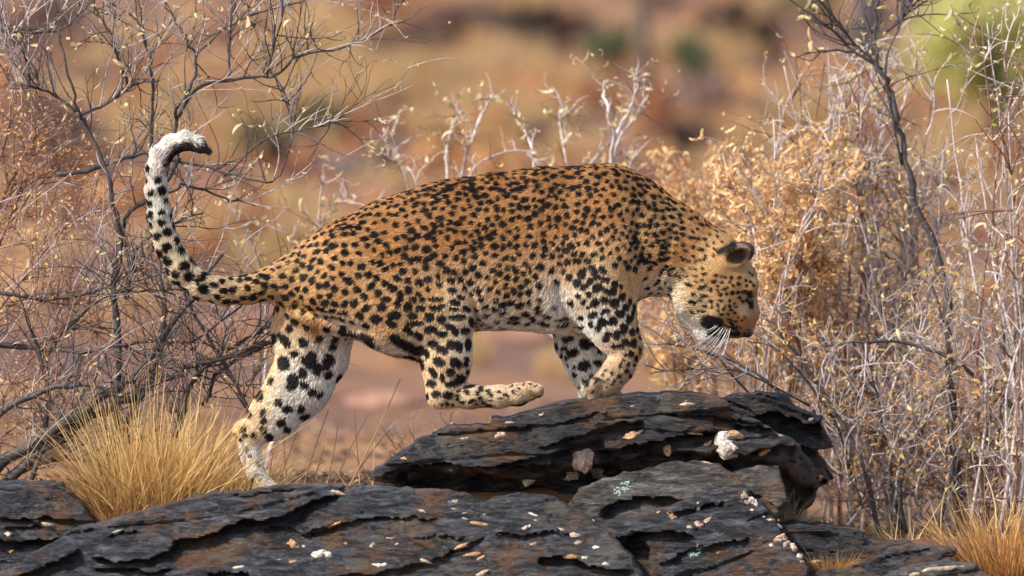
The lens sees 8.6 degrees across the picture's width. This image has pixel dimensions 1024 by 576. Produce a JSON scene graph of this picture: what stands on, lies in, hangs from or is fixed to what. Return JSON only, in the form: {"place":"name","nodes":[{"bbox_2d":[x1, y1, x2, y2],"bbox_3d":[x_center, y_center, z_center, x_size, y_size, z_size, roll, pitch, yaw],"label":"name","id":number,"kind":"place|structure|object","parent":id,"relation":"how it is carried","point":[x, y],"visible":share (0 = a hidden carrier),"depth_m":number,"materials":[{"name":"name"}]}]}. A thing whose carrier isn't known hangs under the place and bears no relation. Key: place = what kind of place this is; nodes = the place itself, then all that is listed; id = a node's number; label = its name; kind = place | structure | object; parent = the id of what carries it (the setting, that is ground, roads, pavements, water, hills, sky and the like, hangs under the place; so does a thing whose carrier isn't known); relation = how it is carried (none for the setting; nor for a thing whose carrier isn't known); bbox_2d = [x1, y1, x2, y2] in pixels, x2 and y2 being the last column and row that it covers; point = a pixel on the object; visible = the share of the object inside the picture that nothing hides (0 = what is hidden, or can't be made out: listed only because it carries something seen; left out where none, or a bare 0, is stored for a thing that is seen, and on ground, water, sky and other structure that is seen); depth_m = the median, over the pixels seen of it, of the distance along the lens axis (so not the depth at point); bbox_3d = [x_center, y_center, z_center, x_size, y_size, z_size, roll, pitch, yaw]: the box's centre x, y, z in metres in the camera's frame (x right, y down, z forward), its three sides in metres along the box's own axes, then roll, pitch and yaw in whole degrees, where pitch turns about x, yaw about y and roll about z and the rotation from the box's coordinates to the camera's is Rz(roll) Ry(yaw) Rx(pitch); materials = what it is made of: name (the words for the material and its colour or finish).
{"place":"outdoors","nodes":[
{"label":"outdoors","id":0,"kind":"place"},
{"bbox_2d":[0,0,1023,566],"bbox_3d":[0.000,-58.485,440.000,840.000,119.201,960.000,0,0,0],"label":"ground","id":1,"kind":"structure","parent":0,"point":[370,368],"depth_m":47.81,"materials":[{"name":"red soil"}]},
{"bbox_2d":[0,479,95,571],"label":"slope rock","id":2,"kind":"object","parent":1,"relation":"on","point":[36,515],"visible":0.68,"depth_m":19.72,"materials":[{"name":"black stone"}]},
{"bbox_2d":[0,0,101,73],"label":"bush","id":3,"kind":"object","parent":1,"relation":"on","point":[38,15],"visible":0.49,"depth_m":86.30,"materials":[{"name":"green plant"}]},
{"bbox_2d":[0,80,129,171],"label":"bush","id":4,"kind":"object","parent":1,"relation":"on","point":[82,107],"visible":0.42,"depth_m":67.48,"materials":[{"name":"brown plant"}]},
{"bbox_2d":[2,410,189,513],"bbox_3d":[-1.208,0.521,20.099,0.627,0.380,0.739,0,0,18],"label":"grass tuft","id":5,"kind":"object","parent":1,"relation":"on","point":[77,479],"visible":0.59,"depth_m":19.96,"materials":[{"name":"plant"}]},
{"bbox_2d":[0,0,237,479],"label":"leafy shrub","id":6,"kind":"object","parent":1,"relation":"on","point":[20,188],"visible":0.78,"depth_m":20.51,"materials":[{"name":"red plant"}]},
{"bbox_2d":[74,463,167,522],"bbox_3d":[-1.164,0.611,19.975,0.420,0.223,0.420,0,0,-34],"label":"grass tuft","id":7,"kind":"object","parent":1,"relation":"on","point":[115,512],"visible":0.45,"depth_m":19.91,"materials":[{"name":"plant"}]},
{"bbox_2d":[0,111,355,480],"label":"dry shrub","id":8,"kind":"object","parent":1,"relation":"on","point":[158,351],"visible":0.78,"depth_m":20.26,"materials":[{"name":"brown plant"}]},
{"bbox_2d":[2,359,353,515],"bbox_3d":[-0.995,0.462,20.101,1.103,0.516,1.294,0,0,0],"label":"grass tuft","id":9,"kind":"object","parent":1,"relation":"on","point":[175,485],"visible":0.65,"depth_m":19.97,"materials":[{"name":"plant"}]},
{"bbox_2d":[176,212,207,230],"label":"stone","id":10,"kind":"object","parent":1,"relation":"on","point":[192,218],"visible":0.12,"depth_m":60.29,"materials":[{"name":"brown stone"}]},
{"bbox_2d":[0,0,451,460],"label":"dry shrub","id":11,"kind":"object","parent":1,"relation":"on","point":[26,83],"visible":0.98,"depth_m":20.35,"materials":[{"name":"brown plant"}]},
{"bbox_2d":[196,316,270,334],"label":"stone","id":12,"kind":"object","parent":1,"relation":"on","point":[249,327],"visible":0.26,"depth_m":47.42,"materials":[{"name":"brown stone"}]},
{"bbox_2d":[172,430,332,488],"bbox_3d":[-0.743,0.542,20.163,0.566,0.264,0.595,0,0,0],"label":"grass tuft","id":13,"kind":"object","parent":1,"relation":"on","point":[279,475],"visible":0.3,"depth_m":20.11,"materials":[{"name":"plant"}]},
{"bbox_2d":[199,459,307,491],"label":"grass tuft","id":14,"kind":"object","parent":1,"relation":"on","point":[237,483],"visible":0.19,"depth_m":20.00,"materials":[{"name":"plant"}]},
{"bbox_2d":[223,107,295,168],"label":"bush","id":15,"kind":"object","parent":1,"relation":"on","point":[270,153],"visible":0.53,"depth_m":66.64,"materials":[{"name":"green plant"}]},
{"bbox_2d":[284,444,287,483],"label":"grass stalk","id":16,"kind":"object","parent":1,"relation":"on","point":[285,464],"depth_m":20.11,"materials":[{"name":"plant"}]},
{"bbox_2d":[278,435,295,483],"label":"grass stalk","id":17,"kind":"object","parent":1,"relation":"on","point":[287,459],"depth_m":20.12,"materials":[{"name":"plant"}]},
{"bbox_2d":[284,162,305,174],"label":"stone","id":18,"kind":"object","parent":1,"relation":"on","point":[288,167],"visible":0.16,"depth_m":66.78,"materials":[{"name":"brown stone"}]},
{"bbox_2d":[261,92,348,141],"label":"bush","id":19,"kind":"object","parent":1,"relation":"on","point":[325,102],"visible":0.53,"depth_m":71.49,"materials":[{"name":"brown plant"}]},
{"bbox_2d":[304,156,324,164],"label":"stone","id":20,"kind":"object","parent":1,"relation":"on","point":[316,159],"visible":0.1,"depth_m":67.14,"materials":[{"name":"brown stone"}]},
{"bbox_2d":[304,410,328,483],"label":"grass stalk","id":21,"kind":"object","parent":1,"relation":"on","point":[314,450],"depth_m":20.12,"materials":[{"name":"plant"}]},
{"bbox_2d":[311,446,324,483],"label":"grass stalk","id":22,"kind":"object","parent":1,"relation":"on","point":[318,466],"depth_m":20.14,"materials":[{"name":"plant"}]},
{"bbox_2d":[0,483,643,575],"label":"long rock","id":23,"kind":"object","parent":1,"relation":"on","point":[362,529],"visible":1,"depth_m":19.47,"materials":[{"name":"black stone"}]},
{"bbox_2d":[143,129,759,486],"bbox_3d":[-0.173,0.079,19.991,1.796,1.070,0.296,0,0,0],"label":"leopard","id":24,"kind":"object","parent":23,"relation":"on","point":[578,262],"visible":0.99,"depth_m":19.91,"materials":[{"name":"multicoloured"}]},
{"bbox_2d":[326,426,337,483],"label":"grass stalk","id":25,"kind":"object","parent":1,"relation":"on","point":[332,457],"depth_m":20.12,"materials":[{"name":"plant"}]},
{"bbox_2d":[315,157,370,178],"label":"stone","id":26,"kind":"object","parent":1,"relation":"on","point":[351,164],"visible":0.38,"depth_m":65.87,"materials":[{"name":"brown stone"}]},
{"bbox_2d":[334,415,367,484],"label":"grass stalk","id":27,"kind":"object","parent":1,"relation":"on","point":[348,452],"depth_m":20.14,"materials":[{"name":"plant"}]},
{"bbox_2d":[354,410,359,483],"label":"grass stalk","id":28,"kind":"object","parent":1,"relation":"on","point":[357,450],"depth_m":20.14,"materials":[{"name":"plant"}]},
{"bbox_2d":[349,447,371,484],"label":"grass stalk","id":29,"kind":"object","parent":1,"relation":"on","point":[363,468],"depth_m":20.15,"materials":[{"name":"plant"}]},
{"bbox_2d":[356,154,374,163],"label":"stone","id":30,"kind":"object","parent":1,"relation":"on","point":[366,158],"visible":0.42,"depth_m":67.53,"materials":[{"name":"brown stone"}]},
{"bbox_2d":[347,428,389,485],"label":"grass stalk","id":31,"kind":"object","parent":1,"relation":"on","point":[369,455],"depth_m":20.15,"materials":[{"name":"plant"}]},
{"bbox_2d":[372,442,374,484],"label":"grass stalk","id":32,"kind":"object","parent":1,"relation":"on","point":[373,462],"depth_m":20.11,"materials":[{"name":"plant"}]},
{"bbox_2d":[349,378,400,485],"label":"grass stalk","id":33,"kind":"object","parent":1,"relation":"on","point":[372,439],"depth_m":20.11,"materials":[{"name":"plant"}]},
{"bbox_2d":[335,0,420,21],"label":"bush","id":34,"kind":"object","parent":1,"relation":"on","point":[366,6],"visible":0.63,"depth_m":97.92,"materials":[{"name":"brown plant"}]},
{"bbox_2d":[343,389,427,406],"bbox_3d":[-0.612,0.557,33.032,0.419,0.136,0.261,0,0,0],"label":"stone","id":35,"kind":"object","parent":1,"relation":"on","point":[378,398],"visible":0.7,"depth_m":32.95,"materials":[{"name":"pink stone"}]},
{"bbox_2d":[373,151,400,165],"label":"stone","id":36,"kind":"object","parent":1,"relation":"on","point":[376,156],"visible":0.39,"depth_m":67.56,"materials":[{"name":"brown stone"}]},
{"bbox_2d":[356,7,456,58],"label":"bush","id":37,"kind":"object","parent":1,"relation":"on","point":[411,31],"visible":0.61,"depth_m":84.81,"materials":[{"name":"brown plant"}]},
{"bbox_2d":[376,399,491,456],"bbox_3d":[-0.233,0.484,20.795,0.369,0.297,0.288,0,0,0],"label":"leafy shrub","id":38,"kind":"object","parent":1,"relation":"on","point":[401,447],"visible":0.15,"depth_m":20.80,"materials":[{"name":"red plant"}]},
{"bbox_2d":[411,124,477,158],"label":"bush","id":39,"kind":"object","parent":1,"relation":"on","point":[429,134],"visible":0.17,"depth_m":68.42,"materials":[{"name":"orange plant"}]},
{"bbox_2d":[213,49,687,467],"bbox_3d":[-0.184,-0.064,21.608,1.465,1.373,0.694,0,0,13],"label":"dry shrub","id":40,"kind":"object","parent":1,"relation":"on","point":[613,138],"visible":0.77,"depth_m":21.63,"materials":[{"name":"brown plant"}]},
{"bbox_2d":[411,0,512,46],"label":"bush","id":41,"kind":"object","parent":1,"relation":"on","point":[459,13],"visible":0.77,"depth_m":92.62,"materials":[{"name":"brown plant"}]},
{"bbox_2d":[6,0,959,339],"bbox_3d":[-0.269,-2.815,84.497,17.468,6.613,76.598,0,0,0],"label":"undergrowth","id":42,"kind":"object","parent":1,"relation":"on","point":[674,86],"visible":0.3,"depth_m":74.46,"materials":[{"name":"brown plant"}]},
{"bbox_2d":[0,0,1023,336],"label":"undergrowth","id":43,"kind":"object","parent":1,"relation":"on","point":[428,148],"visible":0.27,"depth_m":69.13,"materials":[{"name":"beige plant"}]},
{"bbox_2d":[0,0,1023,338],"bbox_3d":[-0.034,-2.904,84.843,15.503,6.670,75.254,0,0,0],"label":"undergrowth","id":44,"kind":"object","parent":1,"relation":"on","point":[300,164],"visible":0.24,"depth_m":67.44,"materials":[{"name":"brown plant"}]},
{"bbox_2d":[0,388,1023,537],"bbox_3d":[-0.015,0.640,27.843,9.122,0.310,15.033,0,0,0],"label":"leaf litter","id":45,"kind":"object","parent":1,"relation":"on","point":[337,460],"visible":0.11,"depth_m":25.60,"materials":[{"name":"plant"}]},
{"bbox_2d":[484,330,553,342],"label":"stone","id":46,"kind":"object","parent":1,"relation":"on","point":[518,337],"visible":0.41,"depth_m":46.19,"materials":[{"name":"stone"}]},
{"bbox_2d":[39,0,1023,392],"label":"dry grass","id":47,"kind":"structure","parent":1,"relation":"on","point":[419,78],"depth_m":74.94,"materials":[{"name":"beige plant"}]},
{"bbox_2d":[487,492,599,529],"bbox_3d":[0.099,0.679,19.633,0.378,0.177,0.273,0,0,0],"label":"hump rock","id":48,"kind":"object","parent":1,"relation":"on","point":[556,512],"visible":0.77,"depth_m":19.59,"materials":[{"name":"black stone"}]},
{"bbox_2d":[478,0,611,57],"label":"bush","id":49,"kind":"object","parent":1,"relation":"on","point":[526,20],"visible":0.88,"depth_m":88.64,"materials":[{"name":"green plant"}]},
{"bbox_2d":[371,390,818,519],"bbox_3d":[0.247,0.495,20.009,1.314,0.386,0.461,0,0,0],"label":"ledge rock","id":50,"kind":"object","parent":1,"relation":"on","point":[569,446],"visible":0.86,"depth_m":19.85,"materials":[{"name":"stone"}]},
{"bbox_2d":[722,390,832,501],"bbox_3d":[0.738,0.468,20.138,0.424,0.331,0.265,0,0,0],"label":"jagged rock","id":51,"kind":"object","parent":50,"relation":"on","point":[777,412],"visible":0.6,"depth_m":20.11,"materials":[{"name":"stone"}]},
{"bbox_2d":[576,78,618,110],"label":"bush","id":52,"kind":"object","parent":1,"relation":"on","point":[592,92],"visible":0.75,"depth_m":78.37,"materials":[{"name":"orange plant"}]},
{"bbox_2d":[566,8,638,82],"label":"bush","id":53,"kind":"object","parent":1,"relation":"on","point":[619,44],"visible":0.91,"depth_m":83.15,"materials":[{"name":"green plant"}]},
{"bbox_2d":[588,13,637,31],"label":"stone","id":54,"kind":"object","parent":1,"relation":"on","point":[632,23],"visible":0.38,"depth_m":96.26,"materials":[{"name":"beige stone"}]},
{"bbox_2d":[636,0,652,117],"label":"bare tree","id":55,"kind":"object","parent":1,"relation":"on","point":[644,33],"visible":0.49,"depth_m":76.39,"materials":[{"name":"plant"}]},
{"bbox_2d":[630,75,689,142],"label":"bush","id":56,"kind":"object","parent":1,"relation":"on","point":[659,115],"visible":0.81,"depth_m":69.96,"materials":[{"name":"brown plant"}]},
{"bbox_2d":[615,0,730,15],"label":"bush","id":57,"kind":"object","parent":1,"relation":"on","point":[670,4],"visible":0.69,"depth_m":98.83,"materials":[{"name":"brown plant"}]},
{"bbox_2d":[568,460,789,526],"bbox_3d":[0.485,0.618,19.801,0.642,0.235,0.185,0,0,0],"label":"rounded rock","id":58,"kind":"object","parent":1,"relation":"on","point":[602,502],"visible":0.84,"depth_m":19.79,"materials":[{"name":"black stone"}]},
{"bbox_2d":[733,465,789,508],"bbox_3d":[0.725,0.577,19.823,0.161,0.127,0.171,0,0,0],"label":"pointed rock","id":59,"kind":"object","parent":58,"relation":"on","point":[765,482],"visible":1,"depth_m":19.78,"materials":[{"name":"grey stone"}]},
{"bbox_2d":[652,114,723,155],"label":"bush","id":60,"kind":"object","parent":1,"relation":"on","point":[681,136],"visible":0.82,"depth_m":69.13,"materials":[{"name":"brown plant"}]},
{"bbox_2d":[662,28,717,88],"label":"bush","id":61,"kind":"object","parent":1,"relation":"on","point":[691,64],"visible":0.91,"depth_m":82.80,"materials":[{"name":"green plant"}]},
{"bbox_2d":[604,484,809,575],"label":"wedge rock","id":62,"kind":"object","parent":1,"relation":"on","point":[731,530],"visible":0.94,"depth_m":19.62,"materials":[{"name":"black stone"}]},
{"bbox_2d":[673,67,742,136],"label":"bush","id":63,"kind":"object","parent":1,"relation":"on","point":[704,95],"visible":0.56,"depth_m":73.12,"materials":[{"name":"brown plant"}]},
{"bbox_2d":[693,0,794,51],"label":"bush","id":64,"kind":"object","parent":1,"relation":"on","point":[766,33],"visible":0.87,"depth_m":89.18,"materials":[{"name":"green plant"}]},
{"bbox_2d":[616,120,899,406],"bbox_3d":[0.776,0.052,21.768,0.873,1.171,2.145,0,0,-10],"label":"leafy shrub","id":65,"kind":"object","parent":1,"relation":"on","point":[790,250],"visible":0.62,"depth_m":21.03,"materials":[{"name":"grey plant"}]},
{"bbox_2d":[776,490,851,522],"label":"grass tuft","id":66,"kind":"object","parent":1,"relation":"on","point":[787,516],"visible":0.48,"depth_m":20.04,"materials":[{"name":"plant"}]},
{"bbox_2d":[635,240,1023,533],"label":"dry shrub","id":67,"kind":"object","parent":1,"relation":"on","point":[885,456],"visible":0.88,"depth_m":20.67,"materials":[{"name":"brown plant"}]},
{"bbox_2d":[777,519,911,571],"bbox_3d":[0.967,0.787,19.898,0.448,0.219,0.401,0,0,0],"label":"flat rock","id":68,"kind":"object","parent":1,"relation":"on","point":[814,539],"visible":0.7,"depth_m":19.75,"materials":[{"name":"stone"}]},
{"bbox_2d":[809,566,879,575],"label":"corner rock","id":69,"kind":"object","parent":1,"relation":"on","point":[858,571],"visible":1,"depth_m":19.58,"materials":[{"name":"black stone"}]},
{"bbox_2d":[800,549,869,570],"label":"grass tuft","id":70,"kind":"object","parent":69,"relation":"on","point":[829,566],"visible":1,"depth_m":19.67,"materials":[{"name":"plant"}]},
{"bbox_2d":[688,0,1023,530],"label":"dry shrub","id":71,"kind":"object","parent":1,"relation":"on","point":[911,192],"visible":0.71,"depth_m":21.15,"materials":[{"name":"brown plant"}]},
{"bbox_2d":[849,0,885,63],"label":"bare tree","id":72,"kind":"object","parent":1,"relation":"on","point":[868,12],"visible":0.32,"depth_m":87.90,"materials":[{"name":"plant"}]},
{"bbox_2d":[833,494,967,541],"bbox_3d":[1.156,0.694,20.180,0.461,0.188,0.404,0,0,10],"label":"grass tuft","id":73,"kind":"object","parent":1,"relation":"on","point":[891,537],"visible":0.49,"depth_m":20.19,"materials":[{"name":"plant"}]},
{"bbox_2d":[849,543,956,575],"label":"tilted rock","id":74,"kind":"object","parent":1,"relation":"on","point":[892,558],"visible":0.8,"depth_m":19.63,"materials":[{"name":"black stone"}]},
{"bbox_2d":[883,558,990,575],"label":"pale edged rock","id":75,"kind":"object","parent":1,"relation":"on","point":[945,567],"visible":1,"depth_m":19.46,"materials":[{"name":"grey stone"}]},
{"bbox_2d":[867,484,1023,575],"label":"grass tuft","id":76,"kind":"object","parent":1,"relation":"on","point":[975,547],"visible":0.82,"depth_m":19.84,"materials":[{"name":"plant"}]},
{"bbox_2d":[871,0,1023,534],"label":"dry shrub","id":77,"kind":"object","parent":1,"relation":"on","point":[1015,356],"visible":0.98,"depth_m":20.62,"materials":[{"name":"brown plant"}]},
{"bbox_2d":[877,0,1023,173],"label":"leafy tree","id":78,"kind":"object","parent":1,"relation":"on","point":[940,50],"visible":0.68,"depth_m":67.79,"materials":[{"name":"green plant"}]},
{"bbox_2d":[893,470,1023,539],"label":"grass tuft","id":79,"kind":"object","parent":1,"relation":"on","point":[969,514],"visible":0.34,"depth_m":20.26,"materials":[{"name":"plant"}]},
{"bbox_2d":[759,0,845,29],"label":"bush","id":80,"kind":"object","parent":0,"point":[780,7],"visible":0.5,"depth_m":95.19,"materials":[{"name":"brown plant"}]}
]}

